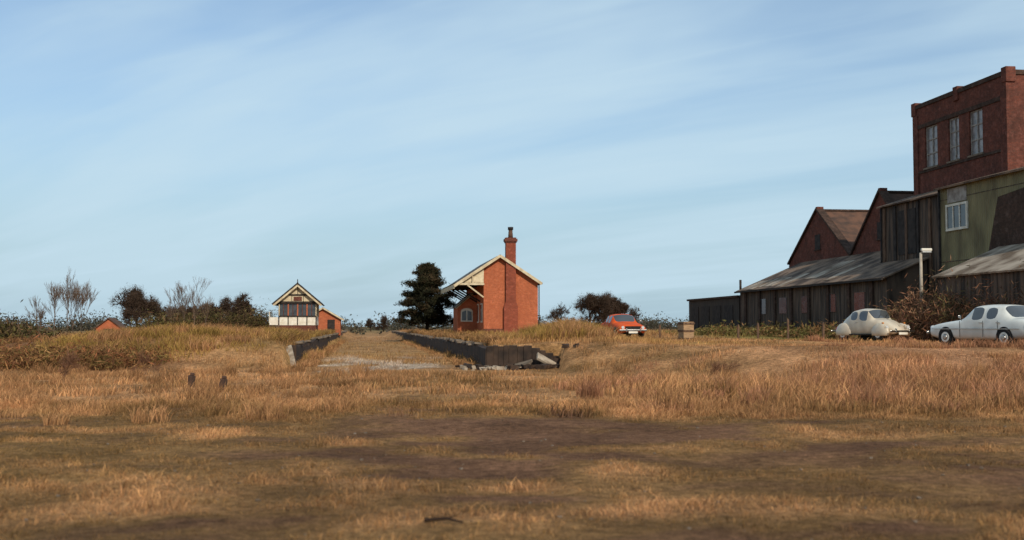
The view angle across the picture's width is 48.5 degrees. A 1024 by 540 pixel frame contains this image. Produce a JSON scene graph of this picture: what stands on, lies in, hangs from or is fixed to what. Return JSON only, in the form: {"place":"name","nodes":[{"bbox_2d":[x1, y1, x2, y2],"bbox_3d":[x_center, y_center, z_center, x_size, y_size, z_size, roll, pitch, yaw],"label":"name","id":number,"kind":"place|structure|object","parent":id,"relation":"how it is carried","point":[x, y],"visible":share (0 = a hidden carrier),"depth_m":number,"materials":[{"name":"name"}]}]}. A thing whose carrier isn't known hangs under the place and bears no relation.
{"place":"outdoors","nodes":[
{"label":"outdoors","id":0,"kind":"place"},
{"bbox_2d":[0,327,1023,539],"bbox_3d":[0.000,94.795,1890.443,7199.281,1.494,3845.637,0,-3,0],"label":"ground","id":1,"kind":"structure","parent":0,"point":[532,433],"depth_m":13.13,"materials":[{"name":"plant"}]},
{"bbox_2d":[25,295,47,337],"bbox_3d":[-23.822,2.496,56.791,1.035,2.496,0.875,2,-3,-34],"label":"bare sapling","id":2,"kind":"object","parent":1,"relation":"on","point":[37,316],"visible":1,"depth_m":56.81,"materials":[{"name":"brown plant"}]},
{"bbox_2d":[40,280,74,326],"bbox_3d":[-23.057,2.133,57.955,1.515,3.307,1.117,0,-3,0],"label":"bare sapling","id":3,"kind":"object","parent":1,"relation":"on","point":[55,293],"visible":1,"depth_m":57.99,"materials":[{"name":"brown plant"}]},
{"bbox_2d":[57,347,81,379],"bbox_3d":[-12.791,2.830,32.985,0.684,1.188,0.908,2,-3,-33],"label":"bare shrub","id":4,"kind":"object","parent":1,"relation":"on","point":[71,358],"visible":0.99,"depth_m":32.93,"materials":[{"name":"brown plant"}]},
{"bbox_2d":[52,279,89,333],"bbox_3d":[-23.515,2.166,60.770,2.028,3.499,1.374,2,-3,-33],"label":"bare sapling","id":5,"kind":"object","parent":1,"relation":"on","point":[78,299],"visible":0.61,"depth_m":60.91,"materials":[{"name":"brown plant"}]},
{"bbox_2d":[62,269,87,329],"bbox_3d":[-22.957,1.828,59.974,1.243,4.096,1.867,2,-4,-39],"label":"bare sapling","id":6,"kind":"object","parent":1,"relation":"on","point":[69,293],"visible":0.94,"depth_m":60.05,"materials":[{"name":"brown plant"}]},
{"bbox_2d":[70,280,97,332],"bbox_3d":[-23.720,2.256,63.266,1.760,3.506,1.722,-3,-4,43],"label":"bare sapling","id":7,"kind":"object","parent":1,"relation":"on","point":[90,297],"visible":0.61,"depth_m":63.22,"materials":[{"name":"brown plant"}]},
{"bbox_2d":[0,330,204,370],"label":"dead bracken","id":8,"kind":"object","parent":1,"relation":"on","point":[13,357],"visible":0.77,"depth_m":40.82,"materials":[{"name":"brown plant"}]},
{"bbox_2d":[94,318,126,331],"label":"brick hut","id":9,"kind":"object","parent":1,"relation":"on","point":[108,323],"visible":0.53,"depth_m":94.90,"materials":[{"name":"brick"}]},
{"bbox_2d":[108,284,161,325],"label":"bare tree","id":10,"kind":"object","parent":1,"relation":"on","point":[131,302],"visible":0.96,"depth_m":167.86,"materials":[{"name":"brown plant"}]},
{"bbox_2d":[0,297,278,340],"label":"hedgerow","id":11,"kind":"object","parent":1,"relation":"on","point":[7,328],"visible":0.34,"depth_m":127.92,"materials":[{"name":"green plant"}]},
{"bbox_2d":[122,293,167,319],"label":"bare tree","id":12,"kind":"object","parent":1,"relation":"on","point":[158,310],"visible":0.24,"depth_m":174.06,"materials":[{"name":"brown plant"}]},
{"bbox_2d":[130,349,162,372],"bbox_3d":[-11.941,3.074,36.998,1.162,1.099,0.978,0,-3,0],"label":"bare shrub","id":13,"kind":"object","parent":1,"relation":"on","point":[142,358],"visible":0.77,"depth_m":36.84,"materials":[{"name":"brown plant"}]},
{"bbox_2d":[165,299,182,322],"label":"bare sapling","id":14,"kind":"object","parent":1,"relation":"on","point":[168,310],"visible":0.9,"depth_m":75.83,"materials":[{"name":"brown plant"}]},
{"bbox_2d":[165,281,193,322],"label":"bare sapling","id":15,"kind":"object","parent":1,"relation":"on","point":[179,292],"visible":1,"depth_m":71.88,"materials":[{"name":"brown plant"}]},
{"bbox_2d":[178,304,202,317],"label":"bare tree","id":16,"kind":"object","parent":1,"relation":"on","point":[190,308],"visible":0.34,"depth_m":193.68,"materials":[{"name":"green plant"}]},
{"bbox_2d":[187,373,195,387],"bbox_3d":[-8.157,2.876,28.891,0.230,0.542,0.181,1,-3,-17],"label":"wooden post","id":17,"kind":"object","parent":1,"relation":"on","point":[191,376],"visible":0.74,"depth_m":28.82,"materials":[{"name":"brown wood"}]},
{"bbox_2d":[177,276,210,324],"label":"bare sapling","id":18,"kind":"object","parent":1,"relation":"on","point":[197,300],"visible":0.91,"depth_m":74.04,"materials":[{"name":"brown plant"}]},
{"bbox_2d":[195,296,214,324],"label":"bare sapling","id":19,"kind":"object","parent":1,"relation":"on","point":[207,306],"visible":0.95,"depth_m":74.93,"materials":[{"name":"brown plant"}]},
{"bbox_2d":[199,303,223,316],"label":"bare tree","id":20,"kind":"object","parent":1,"relation":"on","point":[215,311],"visible":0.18,"depth_m":194.44,"materials":[{"name":"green plant"}]},
{"bbox_2d":[219,376,226,389],"bbox_3d":[-7.218,2.881,28.391,0.222,0.483,0.178,1,-3,-17],"label":"wooden post","id":21,"kind":"object","parent":1,"relation":"on","point":[223,380],"visible":0.65,"depth_m":28.32,"materials":[{"name":"brown wood"}]},
{"bbox_2d":[217,295,233,315],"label":"bare tree","id":22,"kind":"object","parent":1,"relation":"on","point":[226,305],"visible":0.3,"depth_m":198.69,"materials":[{"name":"brown plant"}]},
{"bbox_2d":[227,292,256,317],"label":"tree","id":23,"kind":"object","parent":1,"relation":"on","point":[244,302],"visible":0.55,"depth_m":189.12,"materials":[{"name":"green plant"}]},
{"bbox_2d":[286,345,295,365],"bbox_3d":[-8.996,3.530,45.649,0.520,0.120,1.700,-20,29,-8],"label":"slab","id":24,"kind":"object","parent":1,"relation":"on","point":[290,353],"depth_m":45.77,"materials":[{"name":"concrete"}]},
{"bbox_2d":[269,279,324,330],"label":"signal box","id":25,"kind":"object","parent":1,"relation":"on","point":[297,304],"visible":0.94,"depth_m":110.88,"materials":[{"name":"white wood"}]},
{"bbox_2d":[286,330,346,363],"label":"platform","id":26,"kind":"structure","parent":1,"relation":"on","point":[298,350],"depth_m":62.87,"materials":[{"name":"concrete"}]},
{"bbox_2d":[318,307,344,334],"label":"brick platform shelter","id":27,"kind":"object","parent":1,"relation":"on","point":[328,319],"visible":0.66,"depth_m":123.93,"materials":[{"name":"brick"}]},
{"bbox_2d":[327,320,334,329],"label":"door","id":28,"kind":"structure","parent":27,"relation":"in","point":[330,323],"depth_m":123.94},
{"bbox_2d":[0,304,688,334],"bbox_3d":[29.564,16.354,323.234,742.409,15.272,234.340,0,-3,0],"label":"distant treeline","id":29,"kind":"object","parent":1,"relation":"on","point":[651,324],"visible":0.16,"depth_m":366.73,"materials":[{"name":"green plant"}]},
{"bbox_2d":[363,319,375,331],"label":"bare tree","id":30,"kind":"object","parent":1,"relation":"on","point":[370,323],"visible":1,"depth_m":299.10,"materials":[{"name":"green plant"}]},
{"bbox_2d":[320,357,438,372],"bbox_3d":[-5.747,3.989,48.322,5.870,0.181,19.166,0,-3,0],"label":"trackbed rubble","id":31,"kind":"object","parent":1,"relation":"on","point":[377,365],"visible":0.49,"depth_m":47.07,"materials":[{"name":"concrete"}]},
{"bbox_2d":[375,314,389,331],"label":"bare tree","id":32,"kind":"object","parent":1,"relation":"on","point":[383,321],"visible":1,"depth_m":258.87,"materials":[{"name":"green plant"}]},
{"bbox_2d":[392,262,458,331],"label":"pine tree","id":33,"kind":"object","parent":1,"relation":"on","point":[425,298],"visible":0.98,"depth_m":117.20,"materials":[{"name":"green plant"}]},
{"bbox_2d":[424,515,462,522],"bbox_3d":[-0.537,1.990,9.093,0.334,0.058,0.092,-1,-3,15],"label":"fallen branch","id":34,"kind":"object","parent":1,"relation":"on","point":[439,519],"visible":1,"depth_m":9.08,"materials":[{"name":"wood"}]},
{"bbox_2d":[453,295,476,332],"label":"wing walls","id":35,"kind":"structure","parent":1,"relation":"on","point":[458,325],"depth_m":105.48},
{"bbox_2d":[452,293,472,308],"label":"wing roof","id":36,"kind":"structure","parent":35,"relation":"on","point":[461,301],"depth_m":107.17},
{"bbox_2d":[461,308,472,321],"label":"window frame","id":37,"kind":"object","parent":35,"relation":"attached to","point":[466,309],"visible":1,"depth_m":105.38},
{"bbox_2d":[392,331,560,366],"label":"platform","id":38,"kind":"structure","parent":1,"relation":"on","point":[494,355],"depth_m":44.11,"materials":[{"name":"concrete"}]},
{"bbox_2d":[459,364,520,369],"bbox_3d":[-0.632,3.652,42.409,2.671,0.247,1.713,0,-3,0],"label":"rubble heap","id":39,"kind":"object","parent":1,"relation":"on","point":[473,367],"visible":0.65,"depth_m":42.25,"materials":[{"name":"concrete"}]},
{"bbox_2d":[466,258,537,332],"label":"walls","id":40,"kind":"structure","parent":1,"relation":"on","point":[492,290],"depth_m":99.99,"materials":[{"name":"red brick"}]},
{"bbox_2d":[450,256,496,284],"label":"roof canopy","id":41,"kind":"object","parent":40,"relation":"on","point":[470,272],"visible":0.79,"depth_m":107.78,"materials":[{"name":"tile"}]},
{"bbox_2d":[440,284,454,293],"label":"canopy fascia","id":42,"kind":"structure","parent":41,"relation":"attached to","point":[449,288],"depth_m":106.42,"materials":[{"name":"beige paint"}]},
{"bbox_2d":[462,268,483,282],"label":"canopy gable boarding","id":43,"kind":"object","parent":41,"relation":"attached to","point":[478,277],"visible":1,"depth_m":99.50,"materials":[{"name":"beige paint"}]},
{"bbox_2d":[454,255,500,286],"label":"bargeboard","id":44,"kind":"object","parent":41,"relation":"attached to","point":[477,270],"visible":1,"depth_m":99.17,"materials":[{"name":"beige paint"}]},
{"bbox_2d":[538,284,539,326],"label":"downpipe","id":45,"kind":"object","parent":40,"relation":"attached to","point":[539,301],"visible":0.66,"depth_m":100.38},
{"bbox_2d":[504,243,517,333],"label":"chimney breast","id":46,"kind":"object","parent":1,"relation":"on","point":[510,313],"visible":0.81,"depth_m":99.65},
{"bbox_2d":[503,237,517,242],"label":"chimney cap","id":47,"kind":"object","parent":46,"relation":"on","point":[510,240],"visible":1,"depth_m":99.81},
{"bbox_2d":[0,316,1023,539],"bbox_3d":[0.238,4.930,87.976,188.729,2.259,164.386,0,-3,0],"label":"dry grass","id":48,"kind":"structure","parent":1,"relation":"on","point":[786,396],"depth_m":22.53,"materials":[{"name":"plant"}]},
{"bbox_2d":[5,409,1023,539],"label":"scattered stones","id":49,"kind":"object","parent":1,"relation":"on","point":[460,468],"visible":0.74,"depth_m":12.95,"materials":[{"name":"stone"}]},
{"bbox_2d":[455,343,578,370],"bbox_3d":[0.099,3.282,42.730,4.522,1.072,1.927,1,-3,-16],"label":"dark rubble","id":50,"kind":"object","parent":1,"relation":"on","point":[541,366],"visible":0.83,"depth_m":42.37,"materials":[{"name":"concrete"},{"name":"stone"}]},
{"bbox_2d":[515,359,532,365],"bbox_3d":[0.350,3.566,42.776,0.800,0.100,0.440,-17,11,21],"label":"slab","id":51,"kind":"object","parent":1,"relation":"on","point":[530,361],"depth_m":42.72,"materials":[{"name":"concrete"}]},
{"bbox_2d":[537,353,555,363],"bbox_3d":[1.300,3.431,42.883,0.840,0.100,0.400,30,23,-14],"label":"slab","id":52,"kind":"object","parent":1,"relation":"on","point":[543,359],"depth_m":42.80,"materials":[{"name":"concrete"}]},
{"bbox_2d":[545,302,571,320],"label":"bare tree","id":53,"kind":"object","parent":1,"relation":"on","point":[557,312],"visible":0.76,"depth_m":208.34,"materials":[{"name":"green plant"}]},
{"bbox_2d":[571,291,618,323],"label":"bare tree","id":54,"kind":"object","parent":1,"relation":"on","point":[590,303],"visible":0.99,"depth_m":198.56,"materials":[{"name":"brown plant"}]},
{"bbox_2d":[579,291,617,325],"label":"bare tree","id":55,"kind":"object","parent":1,"relation":"on","point":[607,295],"visible":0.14,"depth_m":202.91,"materials":[{"name":"brown plant"}]},
{"bbox_2d":[601,314,646,336],"bbox_3d":[6.461,3.252,65.966,1.870,1.418,4.530,1,-3,-10],"label":"parked car","id":56,"kind":"object","parent":1,"relation":"on","point":[628,324],"visible":0.78,"depth_m":64.70,"materials":[{"name":"orange paint"}]},
{"bbox_2d":[609,296,642,321],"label":"bare tree","id":57,"kind":"object","parent":1,"relation":"on","point":[623,308],"visible":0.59,"depth_m":203.21,"materials":[{"name":"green plant"}]},
{"bbox_2d":[677,322,694,338],"bbox_3d":[9.159,3.200,59.909,0.670,0.950,0.670,1,-3,-20],"label":"wooden crate","id":58,"kind":"object","parent":1,"relation":"on","point":[686,330],"visible":0.91,"depth_m":59.66,"materials":[{"name":"brown wood"}]},
{"bbox_2d":[687,295,739,330],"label":"flat roofed shed","id":59,"kind":"structure","parent":1,"relation":"on","point":[703,312],"depth_m":94.15,"materials":[{"name":"wood"}]},
{"bbox_2d":[691,307,698,330],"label":"door","id":60,"kind":"structure","parent":59,"relation":"in","point":[694,310],"depth_m":99.54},
{"bbox_2d":[701,306,709,329],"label":"door","id":61,"kind":"structure","parent":59,"relation":"in","point":[705,312],"depth_m":96.64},
{"bbox_2d":[712,306,720,327],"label":"door","id":62,"kind":"structure","parent":59,"relation":"in","point":[716,310],"depth_m":93.62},
{"bbox_2d":[724,305,732,327],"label":"door","id":63,"kind":"structure","parent":59,"relation":"in","point":[728,309],"depth_m":90.54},
{"bbox_2d":[709,358,740,375],"bbox_3d":[6.101,3.019,32.861,0.867,0.963,0.880,2,-3,-33],"label":"bare shrub","id":64,"kind":"object","parent":1,"relation":"on","point":[715,368],"visible":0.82,"depth_m":32.84,"materials":[{"name":"brown plant"}]},
{"bbox_2d":[694,317,886,339],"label":"hedge","id":65,"kind":"object","parent":1,"relation":"on","point":[795,332],"visible":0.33,"depth_m":74.02,"materials":[{"name":"green plant"}]},
{"bbox_2d":[734,251,928,329],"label":"lean to shed","id":66,"kind":"object","parent":1,"relation":"on","point":[837,289],"visible":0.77,"depth_m":73.07,"materials":[{"name":"wood"}]},
{"bbox_2d":[761,299,765,313],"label":"window","id":67,"kind":"structure","parent":66,"relation":"in","point":[763,301],"depth_m":82.64,"materials":[{"name":"grey glass"}]},
{"bbox_2d":[779,297,786,313],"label":"window","id":68,"kind":"structure","parent":66,"relation":"in","point":[782,301],"depth_m":78.90,"materials":[{"name":"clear glass"}]},
{"bbox_2d":[801,296,806,312],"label":"window","id":69,"kind":"structure","parent":66,"relation":"in","point":[803,298],"depth_m":74.97,"materials":[{"name":"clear glass"}]},
{"bbox_2d":[829,294,835,311],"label":"window","id":70,"kind":"structure","parent":66,"relation":"in","point":[832,297],"depth_m":70.48,"materials":[{"name":"brown glass"}]},
{"bbox_2d":[854,292,864,310],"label":"window","id":71,"kind":"structure","parent":66,"relation":"in","point":[859,297],"depth_m":66.65,"materials":[{"name":"brown glass"}]},
{"bbox_2d":[880,208,882,262],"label":"downpipe","id":72,"kind":"object","parent":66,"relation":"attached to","point":[881,235],"visible":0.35,"depth_m":69.23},
{"bbox_2d":[787,188,913,266],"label":"gabled brick warehouse","id":73,"kind":"structure","parent":1,"relation":"on","point":[829,233],"depth_m":83.45,"materials":[{"name":"brick"}]},
{"bbox_2d":[831,308,914,340],"bbox_3d":[16.887,2.566,53.448,1.620,1.518,4.160,1,-3,-24],"label":"parked car","id":74,"kind":"object","parent":1,"relation":"on","point":[876,324],"visible":0.98,"depth_m":52.81,"materials":[{"name":"beige paint"}]},
{"bbox_2d":[883,208,886,261],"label":"vertical post","id":75,"kind":"object","parent":1,"relation":"on","point":[884,234],"visible":0.36,"depth_m":68.93,"materials":[{"name":"brown wood"}]},
{"bbox_2d":[893,206,896,260],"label":"vertical post","id":76,"kind":"object","parent":1,"relation":"on","point":[895,231],"visible":0.36,"depth_m":67.55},
{"bbox_2d":[882,195,938,300],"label":"clad block","id":77,"kind":"structure","parent":1,"relation":"on","point":[923,214],"depth_m":64.38,"materials":[{"name":"wood"}]},
{"bbox_2d":[904,203,907,259],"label":"vertical post","id":78,"kind":"object","parent":77,"relation":"attached to","point":[905,222],"visible":0.36,"depth_m":66.19,"materials":[{"name":"brown wood"}]},
{"bbox_2d":[897,208,916,254],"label":"dark opening","id":79,"kind":"object","parent":77,"relation":"attached to","point":[911,228],"visible":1,"depth_m":65.97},
{"bbox_2d":[876,190,937,208],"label":"roof","id":80,"kind":"structure","parent":77,"relation":"on","point":[924,195],"depth_m":66.76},
{"bbox_2d":[916,201,919,257],"bbox_3d":[23.134,0.085,64.726,0.080,8.050,0.250,0,-3,-7],"label":"vertical post","id":81,"kind":"object","parent":1,"relation":"on","point":[917,229],"visible":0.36,"depth_m":64.80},
{"bbox_2d":[919,248,931,307],"bbox_3d":[20.161,1.273,55.470,0.630,4.660,0.330,0,-3,0],"label":"street lamp","id":82,"kind":"object","parent":1,"relation":"on","point":[923,250],"visible":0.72,"depth_m":55.48,"materials":[{"name":"metal"}]},
{"bbox_2d":[928,198,932,302],"bbox_3d":[23.314,0.016,63.340,0.080,8.050,0.250,0,-3,-7],"label":"vertical post","id":83,"kind":"object","parent":1,"relation":"on","point":[930,240],"visible":0.64,"depth_m":63.36,"materials":[{"name":"brown wood"}]},
{"bbox_2d":[869,256,1023,342],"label":"bramble thicket","id":84,"kind":"object","parent":1,"relation":"on","point":[916,317],"visible":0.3,"depth_m":52.71,"materials":[{"name":"brown plant"}]},
{"bbox_2d":[916,74,1023,193],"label":"walls","id":85,"kind":"structure","parent":1,"relation":"on","point":[929,181],"depth_m":63.86,"materials":[{"name":"red brick"}]},
{"bbox_2d":[928,126,937,166],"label":"window glass","id":86,"kind":"object","parent":85,"relation":"attached to","point":[930,157],"visible":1,"depth_m":68.81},
{"bbox_2d":[932,126,933,165],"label":"mullion","id":87,"kind":"object","parent":85,"relation":"attached to","point":[933,142],"visible":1,"depth_m":68.55,"materials":[{"name":"paint"}]},
{"bbox_2d":[950,119,951,160],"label":"mullion","id":88,"kind":"object","parent":85,"relation":"attached to","point":[950,142],"visible":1,"depth_m":66.47,"materials":[{"name":"paint"}]},
{"bbox_2d":[951,118,959,159],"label":"window glass","id":89,"kind":"object","parent":85,"relation":"attached to","point":[953,135],"visible":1,"depth_m":66.14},
{"bbox_2d":[955,117,956,158],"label":"mullion","id":90,"kind":"object","parent":85,"relation":"attached to","point":[955,141],"visible":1,"depth_m":65.90,"materials":[{"name":"paint"}]},
{"bbox_2d":[918,96,999,129],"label":"lintel course","id":91,"kind":"object","parent":85,"relation":"attached to","point":[971,108],"visible":1,"depth_m":65.09,"materials":[{"name":"brick"}]},
{"bbox_2d":[918,149,1000,173],"bbox_3d":[25.612,-6.187,65.436,0.064,0.150,9.200,0,-3,-7],"label":"string course","id":92,"kind":"object","parent":85,"relation":"attached to","point":[963,160],"visible":1,"depth_m":64.95,"materials":[{"name":"brick"}]},
{"bbox_2d":[912,82,1008,195],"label":"corner pilasters","id":93,"kind":"object","parent":85,"relation":"attached to","point":[1004,128],"visible":0.36,"depth_m":60.83,"materials":[{"name":"red brick"}]},
{"bbox_2d":[911,66,1015,116],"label":"parapet piers","id":94,"kind":"structure","parent":85,"relation":"on","point":[1008,73],"depth_m":60.60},
{"bbox_2d":[915,69,1023,109],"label":"parapet","id":95,"kind":"structure","parent":85,"relation":"on","point":[966,87],"depth_m":64.50,"materials":[{"name":"red brick"}]},
{"bbox_2d":[970,112,972,154],"bbox_3d":[25.942,-7.675,64.205,0.055,2.500,0.070,0,-3,-7],"label":"mullion","id":96,"kind":"object","parent":85,"relation":"attached to","point":[971,136],"visible":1,"depth_m":64.17,"materials":[{"name":"paint"}]},
{"bbox_2d":[972,110,982,153],"bbox_3d":[26.079,-7.708,63.553,0.041,2.500,1.400,0,-3,-7],"label":"window glass","id":97,"kind":"object","parent":85,"relation":"attached to","point":[974,130],"visible":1,"depth_m":63.76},
{"bbox_2d":[977,110,978,152],"bbox_3d":[26.027,-7.708,63.546,0.055,2.500,0.070,0,-3,-7],"label":"mullion","id":98,"kind":"object","parent":85,"relation":"attached to","point":[977,131],"visible":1,"depth_m":63.54,"materials":[{"name":"paint"}]},
{"bbox_2d":[926,304,1023,345],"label":"parked car","id":99,"kind":"object","parent":1,"relation":"on","point":[996,321],"visible":0.91,"depth_m":37.72,"materials":[{"name":"white paint"}]},
{"bbox_2d":[931,243,1023,277],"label":"lean to roof","id":100,"kind":"object","parent":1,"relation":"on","point":[1000,259],"visible":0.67,"depth_m":51.28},
{"bbox_2d":[937,271,1023,342],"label":"lean to wall","id":101,"kind":"structure","parent":1,"relation":"on","point":[1003,280],"depth_m":49.52,"materials":[{"name":"wood"}]},
{"bbox_2d":[940,170,1023,271],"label":"green block","id":102,"kind":"structure","parent":1,"relation":"on","point":[972,240],"depth_m":57.49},
{"bbox_2d":[938,190,940,272],"bbox_3d":[22.893,-0.183,60.846,0.111,8.200,0.111,2,-3,-30],"label":"green downpipe","id":103,"kind":"object","parent":102,"relation":"attached to","point":[939,234],"visible":0.65,"depth_m":60.90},
{"bbox_2d":[947,185,966,203],"bbox_3d":[23.183,-3.939,59.304,0.031,0.750,1.900,0,-3,-7],"label":"repair panel","id":104,"kind":"object","parent":102,"relation":"attached to","point":[956,194],"visible":1,"depth_m":59.30,"materials":[{"name":"paint"}]},
{"bbox_2d":[945,201,968,231],"bbox_3d":[23.154,-2.785,59.242,0.090,1.400,2.140,0,-3,-7],"label":"window frame","id":105,"kind":"object","parent":102,"relation":"attached to","point":[966,213],"visible":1,"depth_m":59.17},
{"bbox_2d":[947,204,965,228],"bbox_3d":[23.178,-2.790,59.246,0.040,1.150,1.900,0,-3,-7],"label":"window glass","id":106,"kind":"object","parent":105,"relation":"in","point":[956,215],"visible":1,"depth_m":59.18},
{"bbox_2d":[933,167,1023,190],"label":"roof","id":107,"kind":"structure","parent":102,"relation":"on","point":[991,175],"depth_m":56.98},
{"bbox_2d":[941,182,1023,262],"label":"sheet laps","id":108,"kind":"object","parent":102,"relation":"attached to","point":[976,193],"visible":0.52,"depth_m":57.21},
{"bbox_2d":[989,187,1023,250],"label":"brick patch","id":109,"kind":"object","parent":102,"relation":"attached to","point":[1008,226],"visible":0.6,"depth_m":53.50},
{"bbox_2d":[0,0,1023,326],"label":"sky","id":110,"kind":"structure","parent":0,"point":[657,156],"materials":[{"name":"blue"}]},
{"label":"roof","id":111,"kind":"object","parent":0,"visible":0},
{"bbox_2d":[500,255,542,284],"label":"bargeboard","id":112,"kind":"object","parent":111,"relation":"attached to","point":[521,269],"visible":1,"depth_m":99.71,"materials":[{"name":"beige paint"}]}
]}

